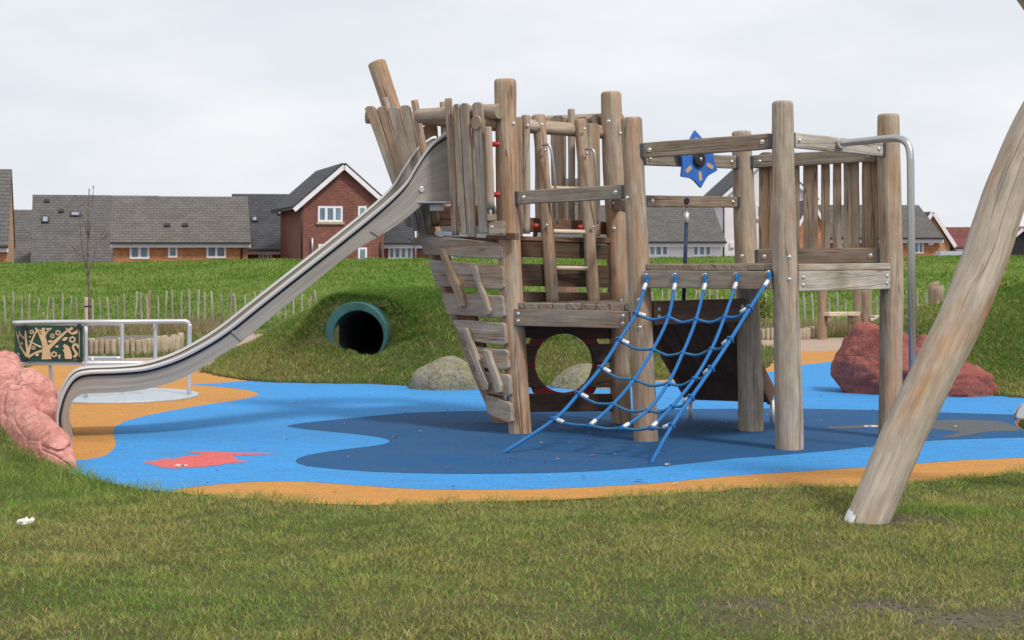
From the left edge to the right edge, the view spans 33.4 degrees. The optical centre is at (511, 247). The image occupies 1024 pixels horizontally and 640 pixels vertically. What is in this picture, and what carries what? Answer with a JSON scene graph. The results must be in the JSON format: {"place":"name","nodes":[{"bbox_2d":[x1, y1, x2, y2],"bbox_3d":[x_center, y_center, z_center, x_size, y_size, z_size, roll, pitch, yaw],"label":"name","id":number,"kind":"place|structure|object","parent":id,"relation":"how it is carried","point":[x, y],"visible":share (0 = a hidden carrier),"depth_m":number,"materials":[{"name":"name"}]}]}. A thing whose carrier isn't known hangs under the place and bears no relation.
{"place":"outdoors","nodes":[
{"label":"outdoors","id":0,"kind":"place"},
{"bbox_2d":[0,169,14,262],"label":"brick house","id":1,"kind":"structure","parent":0,"point":[7,235],"depth_m":74.18,"materials":[{"name":"brown tile"}]},
{"bbox_2d":[14,210,31,263],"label":"tiled house","id":2,"kind":"structure","parent":0,"point":[23,229],"depth_m":106.30,"materials":[{"name":"grey tile"}]},
{"bbox_2d":[30,195,112,262],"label":"tiled house","id":3,"kind":"structure","parent":0,"point":[56,223],"depth_m":99.12,"materials":[{"name":"grey tile"}]},
{"bbox_2d":[83,333,261,371],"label":"sandy path","id":4,"kind":"structure","parent":0,"point":[249,338],"depth_m":23.00,"materials":[{"name":"beige sand"}]},
{"bbox_2d":[232,194,288,259],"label":"slate house","id":5,"kind":"structure","parent":0,"point":[264,221],"depth_m":93.70,"materials":[{"name":"grey tile"}]},
{"bbox_2d":[259,254,271,258],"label":"window","id":6,"kind":"structure","parent":5,"relation":"in","point":[268,256],"depth_m":91.95,"materials":[{"name":"grey glass"}]},
{"bbox_2d":[270,163,383,258],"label":"gable house","id":7,"kind":"structure","parent":0,"point":[317,209],"depth_m":82.03,"materials":[{"name":"red brick"}]},
{"bbox_2d":[316,206,344,223],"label":"window","id":8,"kind":"structure","parent":7,"relation":"in","point":[326,214],"depth_m":81.82,"materials":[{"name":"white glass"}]},
{"bbox_2d":[358,206,366,215],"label":"window","id":9,"kind":"structure","parent":7,"relation":"in","point":[361,209],"depth_m":82.20,"materials":[{"name":"white glass"}]},
{"bbox_2d":[358,247,366,258],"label":"window","id":10,"kind":"structure","parent":7,"relation":"in","point":[362,251],"depth_m":82.22,"materials":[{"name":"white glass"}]},
{"bbox_2d":[384,205,495,259],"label":"slate house","id":11,"kind":"structure","parent":0,"point":[399,240],"depth_m":83.90,"materials":[{"name":"grey brick"}]},
{"bbox_2d":[388,248,412,258],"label":"window","id":12,"kind":"structure","parent":11,"relation":"in","point":[393,253],"depth_m":83.84,"materials":[{"name":"white glass"}]},
{"bbox_2d":[0,257,1023,639],"bbox_3d":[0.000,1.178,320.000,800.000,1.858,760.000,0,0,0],"label":"lawn","id":13,"kind":"structure","parent":0,"point":[968,617],"depth_m":8.11,"materials":[{"name":"green plant"}]},
{"bbox_2d":[16,517,34,524],"bbox_3d":[-2.560,1.435,8.983,0.097,0.040,0.066,0,0,0],"label":"crumpled tissue","id":14,"kind":"object","parent":13,"relation":"on","point":[25,520],"visible":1,"depth_m":8.96,"materials":[{"name":"paper"}]},
{"bbox_2d":[0,350,76,470],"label":"pink rock","id":15,"kind":"object","parent":13,"relation":"on","point":[28,401],"visible":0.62,"depth_m":12.70,"materials":[{"name":"pink stone"}]},
{"bbox_2d":[67,186,107,334],"bbox_3d":[-7.139,0.230,28.693,0.738,2.541,0.261,0,0,0],"label":"sapling","id":16,"kind":"object","parent":13,"relation":"on","point":[88,275],"visible":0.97,"depth_m":28.68,"materials":[{"name":"brown plant"}]},
{"bbox_2d":[84,297,91,319],"bbox_3d":[-7.102,1.204,28.600,0.137,0.746,0.072,0,0,0],"label":"tree stake","id":17,"kind":"object","parent":13,"relation":"on","point":[86,306],"visible":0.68,"depth_m":28.58,"materials":[{"name":"brown wood"}]},
{"bbox_2d":[111,195,122,206],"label":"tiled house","id":18,"kind":"structure","parent":13,"relation":"on","point":[112,198],"depth_m":109.90,"materials":[{"name":"brick"}]},
{"bbox_2d":[83,332,183,354],"bbox_3d":[-5.566,1.402,24.758,1.531,0.307,2.301,0,0,0],"label":"log planter","id":19,"kind":"object","parent":13,"relation":"on","point":[142,343],"visible":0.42,"depth_m":23.83,"materials":[{"name":"brown wood"}]},
{"bbox_2d":[148,290,150,318],"bbox_3d":[-6.566,1.168,30.900,0.052,0.789,0.054,0,0,0],"label":"fence post","id":20,"kind":"object","parent":13,"relation":"on","point":[149,299],"visible":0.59,"depth_m":30.88,"materials":[{"name":"brown wood"}]},
{"bbox_2d":[3,289,316,329],"bbox_3d":[-5.451,1.151,30.406,9.189,0.857,0.305,0,0,0],"label":"paling fence","id":21,"kind":"object","parent":13,"relation":"on","point":[157,301],"visible":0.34,"depth_m":30.38,"materials":[{"name":"brown wood"}]},
{"bbox_2d":[110,196,250,261],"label":"brick bungalow","id":22,"kind":"object","parent":13,"relation":"on","point":[167,228],"visible":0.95,"depth_m":85.78,"materials":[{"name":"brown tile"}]},
{"bbox_2d":[130,248,148,258],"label":"window","id":23,"kind":"structure","parent":22,"relation":"in","point":[135,253],"depth_m":84.58,"materials":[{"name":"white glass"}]},
{"bbox_2d":[168,248,176,257],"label":"window","id":24,"kind":"structure","parent":22,"relation":"in","point":[172,252],"depth_m":84.91,"materials":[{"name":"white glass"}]},
{"bbox_2d":[207,248,225,257],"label":"window","id":25,"kind":"structure","parent":22,"relation":"in","point":[211,252],"depth_m":85.31,"materials":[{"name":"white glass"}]},
{"bbox_2d":[324,301,389,355],"bbox_3d":[-1.619,1.015,21.219,0.760,0.760,2.630,0,0,9],"label":"tunnel pipe","id":26,"kind":"object","parent":13,"relation":"in","point":[364,327],"visible":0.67,"depth_m":20.54,"materials":[{"name":"green plastic"}]},
{"bbox_2d":[0,310,852,335],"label":"dry weeds","id":27,"kind":"object","parent":13,"relation":"on","point":[138,328],"visible":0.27,"depth_m":29.28,"materials":[{"name":"beige plant"}]},
{"bbox_2d":[198,284,670,384],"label":"mound grass","id":28,"kind":"structure","parent":13,"relation":"on","point":[404,301],"depth_m":19.88,"materials":[{"name":"green plant"}]},
{"bbox_2d":[408,356,478,389],"bbox_3d":[-0.683,1.404,18.198,0.855,0.492,0.728,0,0,0],"label":"boulder","id":29,"kind":"object","parent":13,"relation":"on","point":[449,373],"visible":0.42,"depth_m":17.93,"materials":[{"name":"grey stone"}]},
{"bbox_2d":[0,281,1023,366],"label":"verge grass","id":30,"kind":"structure","parent":13,"relation":"on","point":[6,343],"depth_m":24.98,"materials":[{"name":"green plant"}]},
{"bbox_2d":[558,287,577,291],"bbox_3d":[0.949,1.110,29.196,0.377,0.880,0.372,0,0,0],"label":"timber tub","id":31,"kind":"object","parent":13,"relation":"on","point":[567,289],"depth_m":29.04,"materials":[{"name":"red wood"}]},
{"bbox_2d":[549,363,609,388],"bbox_3d":[0.796,1.462,18.283,0.818,0.436,0.613,0,0,0],"label":"boulder","id":32,"kind":"object","parent":13,"relation":"on","point":[576,376],"visible":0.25,"depth_m":18.10,"materials":[{"name":"grey stone"}]},
{"bbox_2d":[533,205,726,258],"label":"white bungalow","id":33,"kind":"object","parent":13,"relation":"on","point":[665,227],"visible":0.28,"depth_m":85.72,"materials":[{"name":"grey tile"}]},
{"bbox_2d":[649,247,668,255],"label":"window","id":34,"kind":"structure","parent":33,"relation":"in","point":[653,251],"depth_m":84.99,"materials":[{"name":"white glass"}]},
{"bbox_2d":[692,247,711,255],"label":"window","id":35,"kind":"structure","parent":33,"relation":"in","point":[696,251],"depth_m":85.12,"materials":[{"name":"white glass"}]},
{"bbox_2d":[603,289,926,327],"bbox_3d":[5.894,1.142,30.390,9.066,0.855,0.303,0,0,0],"label":"paling fence","id":36,"kind":"object","parent":13,"relation":"on","point":[829,304],"visible":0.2,"depth_m":30.36,"materials":[{"name":"brown wood"}]},
{"bbox_2d":[817,290,860,339],"bbox_3d":[5.532,0.995,28.238,0.377,1.211,1.471,0,0,37],"label":"timber trail","id":37,"kind":"object","parent":13,"relation":"on","point":[825,316],"visible":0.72,"depth_m":27.74,"materials":[{"name":"brown wood"}]},
{"bbox_2d":[861,290,878,321],"bbox_3d":[6.195,1.143,28.380,0.793,0.915,0.360,0,0,-31],"label":"timber stepper","id":38,"kind":"object","parent":13,"relation":"on","point":[866,305],"visible":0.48,"depth_m":28.23,"materials":[{"name":"brown wood"}]},
{"bbox_2d":[759,278,1023,323],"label":"scrub foliage","id":39,"kind":"object","parent":13,"relation":"on","point":[762,305],"visible":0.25,"depth_m":29.84,"materials":[{"name":"green plant"}]},
{"bbox_2d":[830,321,999,396],"bbox_3d":[4.120,1.329,17.553,1.661,1.130,1.051,0,0,0],"label":"red rock","id":40,"kind":"object","parent":13,"relation":"on","point":[854,369],"visible":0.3,"depth_m":17.40,"materials":[{"name":"red stone"}]},
{"bbox_2d":[928,281,938,303],"bbox_3d":[6.082,0.963,24.601,0.161,0.964,0.159,0,0,0],"label":"slant post","id":41,"kind":"object","parent":13,"relation":"on","point":[931,286],"visible":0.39,"depth_m":24.54,"materials":[{"name":"brown wood"}]},
{"bbox_2d":[844,0,1023,524],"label":"swing frame","id":42,"kind":"object","parent":13,"relation":"on","point":[946,348],"visible":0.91,"depth_m":9.36,"materials":[{"name":"brown wood"}]},
{"bbox_2d":[933,285,943,303],"bbox_3d":[6.025,0.899,24.099,0.158,0.736,0.159,0,0,0],"label":"slant post","id":43,"kind":"object","parent":13,"relation":"on","point":[938,293],"visible":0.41,"depth_m":24.03,"materials":[{"name":"brown wood"}]},
{"bbox_2d":[871,283,1023,396],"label":"mound grass","id":44,"kind":"structure","parent":13,"relation":"on","point":[998,301],"depth_m":19.74,"materials":[{"name":"green plant"}]},
{"bbox_2d":[935,251,962,256],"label":"garden wall","id":45,"kind":"structure","parent":13,"relation":"on","point":[943,253],"depth_m":80.47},
{"bbox_2d":[0,254,1023,334],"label":"bank grass","id":46,"kind":"structure","parent":0,"point":[103,266],"depth_m":41.78,"materials":[{"name":"green plant"}]},
{"bbox_2d":[0,0,1023,235],"label":"sky","id":47,"kind":"structure","parent":0,"point":[210,98],"materials":[{"name":"white"}]},
{"bbox_2d":[27,351,1023,504],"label":"orange play surface","id":48,"kind":"object","parent":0,"point":[94,426],"visible":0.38,"depth_m":11.25,"materials":[{"name":"rubber"}]},
{"bbox_2d":[12,319,198,403],"bbox_3d":[-3.950,1.103,17.100,1.598,0.794,1.598,0,0,28],"label":"roundabout","id":49,"kind":"object","parent":48,"relation":"on","point":[40,343],"visible":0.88,"depth_m":16.72,"materials":[{"name":"metal"}]},
{"bbox_2d":[71,362,1023,490],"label":"blue play surface","id":50,"kind":"object","parent":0,"point":[261,421],"visible":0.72,"depth_m":13.08,"materials":[{"name":"rubber"}]},
{"bbox_2d":[143,451,275,467],"bbox_3d":[-2.170,1.491,12.011,0.729,0.004,0.970,0,0,15],"label":"fish marking","id":51,"kind":"object","parent":50,"relation":"on","point":[208,458],"visible":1,"depth_m":11.96,"materials":[{"name":"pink rubber"}]},
{"bbox_2d":[74,389,1021,492],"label":"leaf litter","id":52,"kind":"object","parent":50,"relation":"on","point":[535,440],"visible":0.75,"depth_m":12.94,"materials":[{"name":"brown plant"}]},
{"bbox_2d":[566,179,577,204],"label":"tiled house","id":53,"kind":"structure","parent":0,"point":[576,185],"depth_m":102.01,"materials":[{"name":"grey tile"}]},
{"bbox_2d":[287,408,1023,473],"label":"dark blue play surface","id":54,"kind":"object","parent":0,"point":[431,446],"visible":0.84,"depth_m":13.20,"materials":[{"name":"rubber"}]},
{"bbox_2d":[365,59,915,449],"bbox_3d":[0.998,0.051,14.068,4.857,3.386,1.995,0,0,23],"label":"climbing ship","id":55,"kind":"object","parent":54,"relation":"on","point":[592,315],"visible":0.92,"depth_m":13.68,"materials":[{"name":"brown wood"}]},
{"bbox_2d":[55,132,458,438],"bbox_3d":[-2.023,0.273,13.862,3.270,2.450,0.698,0,0,-15],"label":"slide","id":56,"kind":"object","parent":55,"relation":"attached to","point":[420,181],"visible":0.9,"depth_m":13.81,"materials":[{"name":"metal"}]},
{"bbox_2d":[501,270,772,463],"bbox_3d":[0.939,0.838,12.517,1.676,1.345,1.211,0,0,-42],"label":"climbing net","id":57,"kind":"object","parent":55,"relation":"hanging from","point":[725,344],"visible":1,"depth_m":12.49,"materials":[{"name":"blue fabric"}]},
{"bbox_2d":[682,198,689,299],"bbox_3d":[1.380,0.094,13.539,0.085,0.974,0.073,0,0,-38],"label":"hanging rope","id":58,"kind":"object","parent":55,"relation":"hanging from","point":[686,213],"visible":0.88,"depth_m":13.54,"materials":[{"name":"metal"}]},
{"bbox_2d":[823,420,1019,437],"bbox_3d":[3.552,1.490,14.067,1.671,0.003,1.088,0,0,-27],"label":"whale marking","id":59,"kind":"object","parent":54,"relation":"on","point":[965,427],"visible":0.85,"depth_m":14.22,"materials":[{"name":"grey rubber"}]},
{"bbox_2d":[704,168,818,256],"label":"white house","id":60,"kind":"structure","parent":0,"point":[723,186],"depth_m":92.00,"materials":[{"name":"paint"}]},
{"bbox_2d":[756,205,758,220],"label":"window","id":61,"kind":"structure","parent":60,"relation":"in","point":[757,206],"depth_m":91.97,"materials":[{"name":"white glass"}]},
{"bbox_2d":[761,338,843,350],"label":"gravel path","id":62,"kind":"structure","parent":0,"point":[828,344],"depth_m":26.32,"materials":[{"name":"beige gravel"}]},
{"bbox_2d":[761,326,814,339],"bbox_3d":[4.313,1.426,28.264,1.396,0.258,1.402,0,0,0],"label":"log planter","id":63,"kind":"object","parent":62,"relation":"on","point":[805,333],"visible":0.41,"depth_m":27.69,"materials":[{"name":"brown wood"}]},
{"bbox_2d":[800,201,956,256],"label":"brick house","id":64,"kind":"structure","parent":0,"point":[932,235],"depth_m":88.59,"materials":[{"name":"grey tile"}]},
{"bbox_2d":[915,243,923,252],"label":"window","id":65,"kind":"structure","parent":64,"relation":"in","point":[919,247],"depth_m":88.12,"materials":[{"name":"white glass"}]},
{"bbox_2d":[945,227,969,250],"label":"red roof house","id":66,"kind":"structure","parent":0,"point":[959,235],"depth_m":113.75,"materials":[{"name":"tile"}]},
{"bbox_2d":[1011,226,1023,255],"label":"black house","id":67,"kind":"structure","parent":0,"point":[1018,248],"depth_m":96.09,"materials":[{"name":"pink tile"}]},
{"bbox_2d":[1014,403,1023,428],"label":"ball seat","id":68,"kind":"object","parent":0,"point":[1019,417],"visible":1,"depth_m":10.56,"materials":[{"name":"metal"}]}
]}

